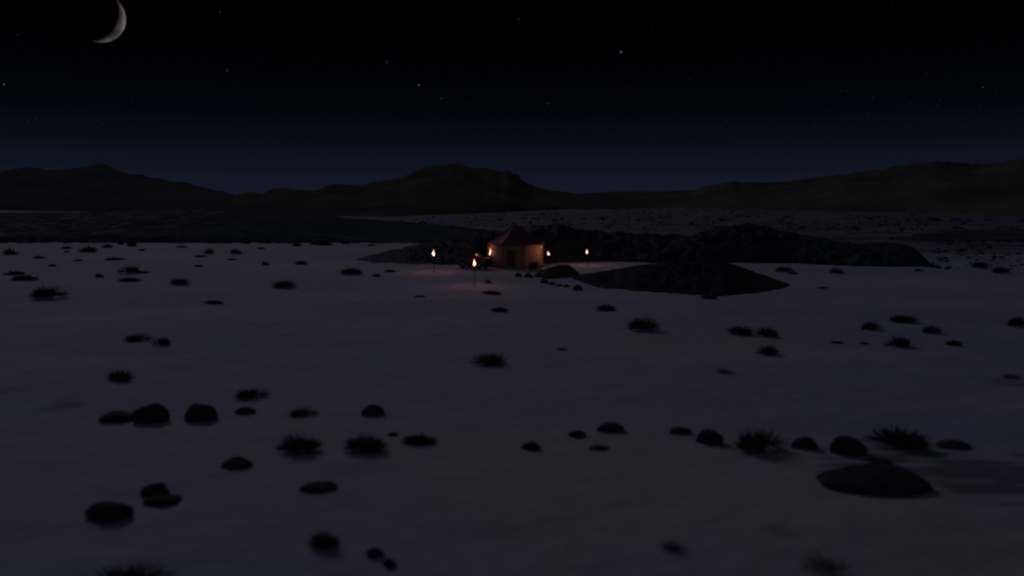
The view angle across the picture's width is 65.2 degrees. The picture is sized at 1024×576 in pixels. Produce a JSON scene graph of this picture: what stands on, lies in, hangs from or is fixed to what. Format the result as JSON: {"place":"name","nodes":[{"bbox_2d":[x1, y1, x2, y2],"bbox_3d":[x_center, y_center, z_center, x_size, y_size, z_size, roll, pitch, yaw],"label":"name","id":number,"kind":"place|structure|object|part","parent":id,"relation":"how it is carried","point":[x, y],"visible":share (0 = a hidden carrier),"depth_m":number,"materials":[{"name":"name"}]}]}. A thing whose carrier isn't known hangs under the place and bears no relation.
{"place":"outdoors","nodes":[
{"label":"outdoors","id":0,"kind":"place"},
{"bbox_2d":[70,0,125,41],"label":"moon","id":1,"kind":"object","parent":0,"point":[99,20],"visible":1,"depth_m":7500.35,"materials":[{"name":"grey stone"}]},
{"bbox_2d":[0,163,234,211],"bbox_3d":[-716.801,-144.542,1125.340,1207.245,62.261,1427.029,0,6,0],"label":"mountain range","id":2,"kind":"structure","parent":0,"point":[99,187],"depth_m":628.08,"materials":[{"name":"brown stone"}]},
{"bbox_2d":[0,210,489,243],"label":"lava lowland","id":3,"kind":"structure","parent":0,"point":[175,226],"depth_m":161.06,"materials":[{"name":"black stone"}]},
{"bbox_2d":[225,163,663,216],"bbox_3d":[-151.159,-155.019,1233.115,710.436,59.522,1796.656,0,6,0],"label":"mountain range","id":4,"kind":"structure","parent":0,"point":[452,188],"depth_m":560.74,"materials":[{"name":"brown stone"}]},
{"bbox_2d":[0,207,1023,575],"bbox_3d":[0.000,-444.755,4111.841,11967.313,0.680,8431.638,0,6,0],"label":"ground","id":5,"kind":"structure","parent":0,"point":[474,491],"depth_m":28.64,"materials":[{"name":"beige sand"}]},
{"bbox_2d":[2,248,18,254],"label":"desert bush","id":6,"kind":"object","parent":5,"relation":"on","point":[9,251],"visible":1,"depth_m":110.57,"materials":[{"name":"green plant"}]},
{"bbox_2d":[3,270,25,274],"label":"desert bush","id":7,"kind":"object","parent":5,"relation":"on","point":[15,273],"visible":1,"depth_m":79.26,"materials":[{"name":"green plant"}]},
{"bbox_2d":[10,274,39,280],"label":"desert bush","id":8,"kind":"object","parent":5,"relation":"on","point":[23,277],"visible":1,"depth_m":74.27,"materials":[{"name":"green plant"}]},
{"bbox_2d":[26,284,72,298],"bbox_3d":[-36.086,0.177,62.341,3.615,1.321,2.197,1,6,5],"label":"desert bush","id":9,"kind":"object","parent":5,"relation":"on","point":[43,292],"visible":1,"depth_m":62.14,"materials":[{"name":"green plant"}]},
{"bbox_2d":[76,245,97,251],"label":"desert bush","id":10,"kind":"object","parent":5,"relation":"on","point":[89,249],"visible":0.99,"depth_m":115.83,"materials":[{"name":"green plant"}]},
{"bbox_2d":[84,501,133,522],"bbox_3d":[-9.415,5.204,18.772,1.046,0.397,0.861,4,8,34],"label":"boulder","id":11,"kind":"object","parent":5,"relation":"on","point":[105,511],"visible":1,"depth_m":18.52,"materials":[{"name":"grey stone"}]},
{"bbox_2d":[105,257,124,259],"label":"desert bush","id":12,"kind":"object","parent":5,"relation":"on","point":[113,258],"visible":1,"depth_m":100.05,"materials":[{"name":"green plant"}]},
{"bbox_2d":[98,410,133,422],"bbox_3d":[-13.728,4.460,27.821,1.340,0.314,1.005,0,6,0],"label":"boulder","id":13,"kind":"object","parent":5,"relation":"on","point":[117,416],"visible":0.92,"depth_m":27.49,"materials":[{"name":"brown stone"}]},
{"bbox_2d":[104,368,136,380],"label":"desert bush","id":14,"kind":"object","parent":5,"relation":"on","point":[118,376],"visible":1,"depth_m":33.88,"materials":[{"name":"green plant"}]},
{"bbox_2d":[114,276,141,281],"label":"desert bush","id":15,"kind":"object","parent":5,"relation":"on","point":[130,279],"visible":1,"depth_m":74.42,"materials":[{"name":"green plant"}]},
{"bbox_2d":[116,264,142,273],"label":"desert bush","id":16,"kind":"object","parent":5,"relation":"on","point":[131,269],"visible":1,"depth_m":81.22,"materials":[{"name":"green plant"}]},
{"bbox_2d":[127,240,136,246],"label":"desert bush","id":17,"kind":"object","parent":5,"relation":"on","point":[131,243],"visible":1,"depth_m":129.88,"materials":[{"name":"green plant"}]},
{"bbox_2d":[95,555,182,575],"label":"desert bush","id":18,"kind":"object","parent":5,"relation":"on","point":[130,572],"visible":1,"depth_m":15.40,"materials":[{"name":"green plant"}]},
{"bbox_2d":[123,333,158,341],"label":"desert bush","id":19,"kind":"object","parent":5,"relation":"on","point":[134,338],"visible":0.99,"depth_m":42.93,"materials":[{"name":"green plant"}]},
{"bbox_2d":[132,403,169,423],"bbox_3d":[-12.455,4.320,27.639,1.278,0.667,0.959,0,6,0],"label":"boulder","id":20,"kind":"object","parent":5,"relation":"on","point":[153,413],"visible":0.99,"depth_m":27.32,"materials":[{"name":"brown stone"}]},
{"bbox_2d":[140,482,169,496],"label":"boulder","id":21,"kind":"object","parent":5,"relation":"on","point":[154,489],"visible":0.89,"depth_m":20.11,"materials":[{"name":"black stone"}]},
{"bbox_2d":[150,335,172,344],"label":"desert bush","id":22,"kind":"object","parent":5,"relation":"on","point":[163,340],"visible":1,"depth_m":41.83,"materials":[{"name":"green plant"}]},
{"bbox_2d":[143,494,181,506],"bbox_3d":[-8.601,5.192,19.618,0.896,0.193,0.672,0,6,0],"label":"boulder","id":23,"kind":"object","parent":5,"relation":"on","point":[164,500],"visible":1,"depth_m":19.46,"materials":[{"name":"black stone"}]},
{"bbox_2d":[169,277,191,284],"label":"desert bush","id":24,"kind":"object","parent":5,"relation":"on","point":[177,281],"visible":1,"depth_m":70.99,"materials":[{"name":"green plant"}]},
{"bbox_2d":[184,403,217,421],"bbox_3d":[-10.824,4.306,27.718,1.124,0.624,0.843,0,6,0],"label":"boulder","id":25,"kind":"object","parent":5,"relation":"on","point":[196,412],"visible":0.98,"depth_m":27.47,"materials":[{"name":"brown stone"}]},
{"bbox_2d":[202,248,214,253],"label":"desert bush","id":26,"kind":"object","parent":5,"relation":"on","point":[209,251],"visible":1,"depth_m":111.71,"materials":[{"name":"green plant"}]},
{"bbox_2d":[205,299,222,303],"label":"desert bush","id":27,"kind":"object","parent":5,"relation":"on","point":[213,302],"visible":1,"depth_m":58.39,"materials":[{"name":"green plant"}]},
{"bbox_2d":[230,248,242,253],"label":"desert bush","id":28,"kind":"object","parent":5,"relation":"on","point":[233,251],"visible":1,"depth_m":112.28,"materials":[{"name":"green plant"}]},
{"bbox_2d":[221,456,252,469],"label":"boulder","id":29,"kind":"object","parent":5,"relation":"on","point":[237,462],"visible":1,"depth_m":22.20,"materials":[{"name":"black stone"}]},
{"bbox_2d":[234,407,254,414],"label":"boulder","id":30,"kind":"object","parent":5,"relation":"on","point":[244,410],"visible":1,"depth_m":28.36,"materials":[{"name":"brown stone"}]},
{"bbox_2d":[231,386,271,398],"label":"desert bush","id":31,"kind":"object","parent":5,"relation":"on","point":[249,394],"visible":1,"depth_m":30.83,"materials":[{"name":"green plant"}]},
{"bbox_2d":[269,278,297,287],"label":"desert bush","id":32,"kind":"object","parent":5,"relation":"on","point":[283,284],"visible":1,"depth_m":69.35,"materials":[{"name":"green plant"}]},
{"bbox_2d":[272,430,325,454],"bbox_3d":[-6.312,4.488,23.569,1.668,0.752,1.120,0,6,1],"label":"desert bush","id":33,"kind":"object","parent":5,"relation":"on","point":[294,445],"visible":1,"depth_m":23.52,"materials":[{"name":"green plant"}]},
{"bbox_2d":[294,260,307,264],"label":"desert bush","id":34,"kind":"object","parent":5,"relation":"on","point":[300,262],"visible":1,"depth_m":93.57,"materials":[{"name":"green plant"}]},
{"bbox_2d":[288,407,320,416],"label":"desert bush","id":35,"kind":"object","parent":5,"relation":"on","point":[302,413],"visible":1,"depth_m":27.92,"materials":[{"name":"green plant"}]},
{"bbox_2d":[299,481,336,493],"bbox_3d":[-4.992,5.085,20.524,0.939,0.185,0.704,0,6,0],"label":"boulder","id":36,"kind":"object","parent":5,"relation":"on","point":[318,487],"visible":1,"depth_m":20.37,"materials":[{"name":"black stone"}]},
{"bbox_2d":[315,242,331,245],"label":"desert bush","id":37,"kind":"object","parent":5,"relation":"on","point":[321,243],"visible":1,"depth_m":132.83,"materials":[{"name":"green plant"}]},
{"bbox_2d":[307,528,342,550],"bbox_3d":[-3.996,5.297,17.101,0.898,0.532,0.617,1,6,6],"label":"desert bush","id":38,"kind":"object","parent":5,"relation":"on","point":[327,540],"visible":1,"depth_m":17.05,"materials":[{"name":"green plant"}]},
{"bbox_2d":[340,266,361,274],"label":"desert bush","id":39,"kind":"object","parent":5,"relation":"on","point":[351,271],"visible":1,"depth_m":80.88,"materials":[{"name":"green plant"}]},
{"bbox_2d":[342,431,388,455],"bbox_3d":[-4.377,4.459,23.616,1.647,0.740,1.132,0,6,-4],"label":"desert bush","id":40,"kind":"object","parent":5,"relation":"on","point":[372,444],"visible":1,"depth_m":23.53,"materials":[{"name":"green plant"}]},
{"bbox_2d":[361,404,383,415],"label":"boulder","id":41,"kind":"object","parent":5,"relation":"on","point":[373,410],"visible":1,"depth_m":27.70,"materials":[{"name":"brown stone"}]},
{"bbox_2d":[366,548,384,558],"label":"boulder","id":42,"kind":"object","parent":5,"relation":"on","point":[374,553],"visible":1,"depth_m":16.63,"materials":[{"name":"grey stone"}]},
{"bbox_2d":[383,558,396,567],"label":"boulder","id":43,"kind":"object","parent":5,"relation":"on","point":[389,563],"visible":1,"depth_m":16.20,"materials":[{"name":"grey stone"}]},
{"bbox_2d":[388,432,397,435],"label":"boulder","id":44,"kind":"object","parent":5,"relation":"on","point":[392,434],"visible":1,"depth_m":25.15,"materials":[{"name":"brown stone"}]},
{"bbox_2d":[399,432,437,445],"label":"desert bush","id":45,"kind":"object","parent":5,"relation":"on","point":[419,440],"visible":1,"depth_m":24.27,"materials":[{"name":"green plant"}]},
{"bbox_2d":[357,230,551,264],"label":"rock outcrop","id":46,"kind":"object","parent":5,"relation":"on","point":[444,251],"visible":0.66,"depth_m":100.01,"materials":[{"name":"black stone"}]},
{"bbox_2d":[455,248,493,268],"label":"parked vehicle","id":47,"kind":"object","parent":5,"relation":"on","point":[464,258],"visible":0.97,"depth_m":87.94,"materials":[{"name":"paint"}]},
{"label":"side window","id":48,"kind":"part","parent":47,"relation":"part of","materials":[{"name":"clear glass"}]},
{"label":"side window","id":49,"kind":"part","parent":47,"relation":"part of","materials":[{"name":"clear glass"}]},
{"bbox_2d":[473,259,475,286],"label":"torch","id":50,"kind":"object","parent":5,"relation":"on","point":[474,264],"visible":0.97,"depth_m":70.31,"materials":[{"name":"brown wood"}]},
{"bbox_2d":[469,351,507,366],"bbox_3d":[-0.990,3.181,36.753,2.167,0.709,1.160,0,6,-1],"label":"desert bush","id":51,"kind":"object","parent":5,"relation":"on","point":[492,359],"visible":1,"depth_m":36.68,"materials":[{"name":"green plant"}]},
{"bbox_2d":[481,290,500,294],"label":"desert bush","id":52,"kind":"object","parent":5,"relation":"on","point":[492,292],"visible":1,"depth_m":64.66,"materials":[{"name":"green plant"}]},
{"bbox_2d":[491,307,508,311],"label":"desert bush","id":53,"kind":"object","parent":5,"relation":"on","point":[495,309],"visible":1,"depth_m":54.55,"materials":[{"name":"green plant"}]},
{"bbox_2d":[486,222,544,268],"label":"tent","id":54,"kind":"object","parent":5,"relation":"on","point":[515,246],"visible":0.99,"depth_m":88.67,"materials":[{"name":"fabric"}]},
{"bbox_2d":[508,251,513,266],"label":"door","id":55,"kind":"structure","parent":54,"relation":"in","point":[510,253],"depth_m":88.12,"materials":[{"name":"brown wood"}]},
{"bbox_2d":[524,273,533,277],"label":"boulder","id":56,"kind":"object","parent":5,"relation":"on","point":[528,275],"visible":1,"depth_m":78.55,"materials":[{"name":"black stone"}]},
{"bbox_2d":[520,441,539,450],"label":"boulder","id":57,"kind":"object","parent":5,"relation":"on","point":[531,446],"visible":1,"depth_m":23.51,"materials":[{"name":"black stone"}]},
{"bbox_2d":[527,259,544,270],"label":"desert bush","id":58,"kind":"object","parent":5,"relation":"on","point":[532,265],"visible":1,"depth_m":85.37,"materials":[{"name":"green plant"}]},
{"bbox_2d":[534,264,579,278],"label":"rock outcrop","id":59,"kind":"object","parent":5,"relation":"on","point":[559,271],"visible":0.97,"depth_m":78.99,"materials":[{"name":"black stone"}]},
{"bbox_2d":[568,430,585,437],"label":"boulder","id":60,"kind":"object","parent":5,"relation":"on","point":[577,434],"visible":1,"depth_m":24.70,"materials":[{"name":"brown stone"}]},
{"bbox_2d":[573,285,582,289],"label":"boulder","id":61,"kind":"object","parent":5,"relation":"on","point":[576,287],"visible":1,"depth_m":67.59,"materials":[{"name":"black stone"}]},
{"bbox_2d":[589,445,608,450],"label":"boulder","id":62,"kind":"object","parent":5,"relation":"on","point":[598,447],"visible":1,"depth_m":23.41,"materials":[{"name":"black stone"}]},
{"bbox_2d":[595,303,615,310],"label":"desert bush","id":63,"kind":"object","parent":5,"relation":"on","point":[609,307],"visible":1,"depth_m":53.49,"materials":[{"name":"green plant"}]},
{"bbox_2d":[596,422,623,431],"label":"boulder","id":64,"kind":"object","parent":5,"relation":"on","point":[610,427],"visible":1,"depth_m":25.24,"materials":[{"name":"brown stone"}]},
{"bbox_2d":[529,224,711,262],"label":"rock outcrop","id":65,"kind":"object","parent":5,"relation":"on","point":[564,243],"visible":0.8,"depth_m":100.19,"materials":[{"name":"black stone"}]},
{"bbox_2d":[627,315,661,331],"bbox_3d":[7.412,1.884,44.919,2.220,1.030,1.512,-1,6,-7],"label":"desert bush","id":66,"kind":"object","parent":5,"relation":"on","point":[642,324],"visible":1,"depth_m":44.83,"materials":[{"name":"green plant"}]},
{"bbox_2d":[656,540,689,552],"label":"dry shrub","id":67,"kind":"object","parent":5,"relation":"on","point":[669,545],"visible":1,"depth_m":16.77,"materials":[{"name":"brown plant"}]},
{"bbox_2d":[669,426,691,434],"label":"boulder","id":68,"kind":"object","parent":5,"relation":"on","point":[677,430],"visible":1,"depth_m":24.97,"materials":[{"name":"brown stone"}]},
{"bbox_2d":[573,261,788,295],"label":"rock outcrop","id":69,"kind":"object","parent":5,"relation":"on","point":[709,278],"visible":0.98,"depth_m":68.94,"materials":[{"name":"black stone"}]},
{"bbox_2d":[381,208,1023,268],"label":"plain scrub","id":70,"kind":"object","parent":5,"relation":"on","point":[804,226],"visible":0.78,"depth_m":263.45,"materials":[{"name":"green plant"}]},
{"bbox_2d":[700,294,717,298],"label":"desert bush","id":71,"kind":"object","parent":5,"relation":"on","point":[709,296],"visible":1,"depth_m":59.93,"materials":[{"name":"green plant"}]},
{"bbox_2d":[696,429,723,444],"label":"boulder","id":72,"kind":"object","parent":5,"relation":"on","point":[708,437],"visible":1,"depth_m":23.90,"materials":[{"name":"black stone"}]},
{"bbox_2d":[715,368,736,373],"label":"dry shrub","id":73,"kind":"object","parent":5,"relation":"on","point":[723,371],"visible":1,"depth_m":34.29,"materials":[{"name":"brown plant"}]},
{"bbox_2d":[724,324,755,335],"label":"desert bush","id":74,"kind":"object","parent":5,"relation":"on","point":[738,330],"visible":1,"depth_m":42.95,"materials":[{"name":"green plant"}]},
{"bbox_2d":[730,424,791,453],"bbox_3d":[7.223,4.331,23.253,2.007,0.849,1.220,1,6,6],"label":"desert bush","id":75,"kind":"object","parent":5,"relation":"on","point":[759,443],"visible":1,"depth_m":23.14,"materials":[{"name":"green plant"}]},
{"bbox_2d":[753,324,777,336],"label":"desert bush","id":76,"kind":"object","parent":5,"relation":"on","point":[768,332],"visible":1,"depth_m":42.44,"materials":[{"name":"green plant"}]},
{"bbox_2d":[753,344,778,355],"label":"desert bush","id":77,"kind":"object","parent":5,"relation":"on","point":[766,351],"visible":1,"depth_m":37.87,"materials":[{"name":"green plant"}]},
{"bbox_2d":[775,266,793,271],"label":"desert bush","id":78,"kind":"object","parent":5,"relation":"on","point":[779,269],"visible":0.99,"depth_m":84.00,"materials":[{"name":"green plant"}]},
{"bbox_2d":[650,223,932,266],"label":"rock outcrop","id":79,"kind":"object","parent":5,"relation":"on","point":[743,242],"visible":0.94,"depth_m":96.86,"materials":[{"name":"black stone"}]},
{"bbox_2d":[791,437,818,449],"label":"boulder","id":80,"kind":"object","parent":5,"relation":"on","point":[804,443],"visible":1,"depth_m":23.47,"materials":[{"name":"black stone"}]},
{"bbox_2d":[799,551,851,575],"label":"dry shrub","id":81,"kind":"object","parent":5,"relation":"on","point":[833,565],"visible":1,"depth_m":15.79,"materials":[{"name":"brown plant"}]},
{"bbox_2d":[829,266,844,273],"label":"desert bush","id":82,"kind":"object","parent":5,"relation":"on","point":[835,270],"visible":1,"depth_m":82.26,"materials":[{"name":"green plant"}]},
{"bbox_2d":[830,435,867,456],"bbox_3d":[9.728,4.568,23.160,0.913,0.541,0.831,6,9,44],"label":"boulder","id":83,"kind":"object","parent":5,"relation":"on","point":[845,445],"visible":1,"depth_m":22.95,"materials":[{"name":"black stone"}]},
{"bbox_2d":[861,321,881,329],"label":"desert bush","id":84,"kind":"object","parent":5,"relation":"on","point":[870,326],"visible":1,"depth_m":44.68,"materials":[{"name":"green plant"}]},
{"bbox_2d":[816,463,931,495],"bbox_3d":[9.236,4.855,20.704,2.736,0.483,2.052,0,6,0],"label":"boulder","id":85,"kind":"object","parent":5,"relation":"on","point":[871,479],"visible":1,"depth_m":20.17,"materials":[{"name":"black stone"}]},
{"bbox_2d":[869,457,891,462],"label":"boulder","id":86,"kind":"object","parent":5,"relation":"on","point":[880,460],"visible":0.91,"depth_m":22.37,"materials":[{"name":"black stone"}]},
{"bbox_2d":[860,423,935,450],"bbox_3d":[11.538,4.355,23.918,2.233,0.805,1.521,1,6,6],"label":"desert bush","id":87,"kind":"object","parent":5,"relation":"on","point":[899,438],"visible":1,"depth_m":23.79,"materials":[{"name":"green plant"}]},
{"bbox_2d":[883,334,913,346],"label":"desert bush","id":88,"kind":"object","parent":5,"relation":"on","point":[898,341],"visible":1,"depth_m":39.37,"materials":[{"name":"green plant"}]},
{"bbox_2d":[887,313,921,322],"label":"desert bush","id":89,"kind":"object","parent":5,"relation":"on","point":[902,318],"visible":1,"depth_m":47.70,"materials":[{"name":"green plant"}]},
{"bbox_2d":[921,324,942,333],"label":"desert bush","id":90,"kind":"object","parent":5,"relation":"on","point":[930,329],"visible":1,"depth_m":43.71,"materials":[{"name":"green plant"}]},
{"bbox_2d":[935,439,970,449],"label":"boulder","id":91,"kind":"object","parent":5,"relation":"on","point":[954,444],"visible":1,"depth_m":23.84,"materials":[{"name":"black stone"}]},
{"bbox_2d":[943,339,962,345],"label":"desert bush","id":92,"kind":"object","parent":5,"relation":"on","point":[955,342],"visible":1,"depth_m":39.83,"materials":[{"name":"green plant"}]},
{"bbox_2d":[969,260,992,267],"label":"desert bush","id":93,"kind":"object","parent":5,"relation":"on","point":[980,265],"visible":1,"depth_m":88.35,"materials":[{"name":"green plant"}]},
{"bbox_2d":[991,264,1010,273],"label":"desert bush","id":94,"kind":"object","parent":5,"relation":"on","point":[1001,270],"visible":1,"depth_m":81.51,"materials":[{"name":"green plant"}]},
{"bbox_2d":[1001,373,1018,378],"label":"dry shrub","id":95,"kind":"object","parent":5,"relation":"on","point":[1011,376],"visible":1,"depth_m":32.82,"materials":[{"name":"brown plant"}]},
{"bbox_2d":[1006,313,1023,326],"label":"desert bush","id":96,"kind":"object","parent":5,"relation":"on","point":[1017,321],"visible":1,"depth_m":46.65,"materials":[{"name":"green plant"}]},
{"bbox_2d":[0,0,1023,194],"label":"sky","id":97,"kind":"structure","parent":0,"point":[260,125],"materials":[{"name":"black"}]},
{"bbox_2d":[536,159,1023,215],"bbox_3d":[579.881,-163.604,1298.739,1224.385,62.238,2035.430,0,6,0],"label":"mountain range","id":98,"kind":"structure","parent":0,"point":[949,187],"depth_m":662.21,"materials":[{"name":"brown stone"}]}
]}

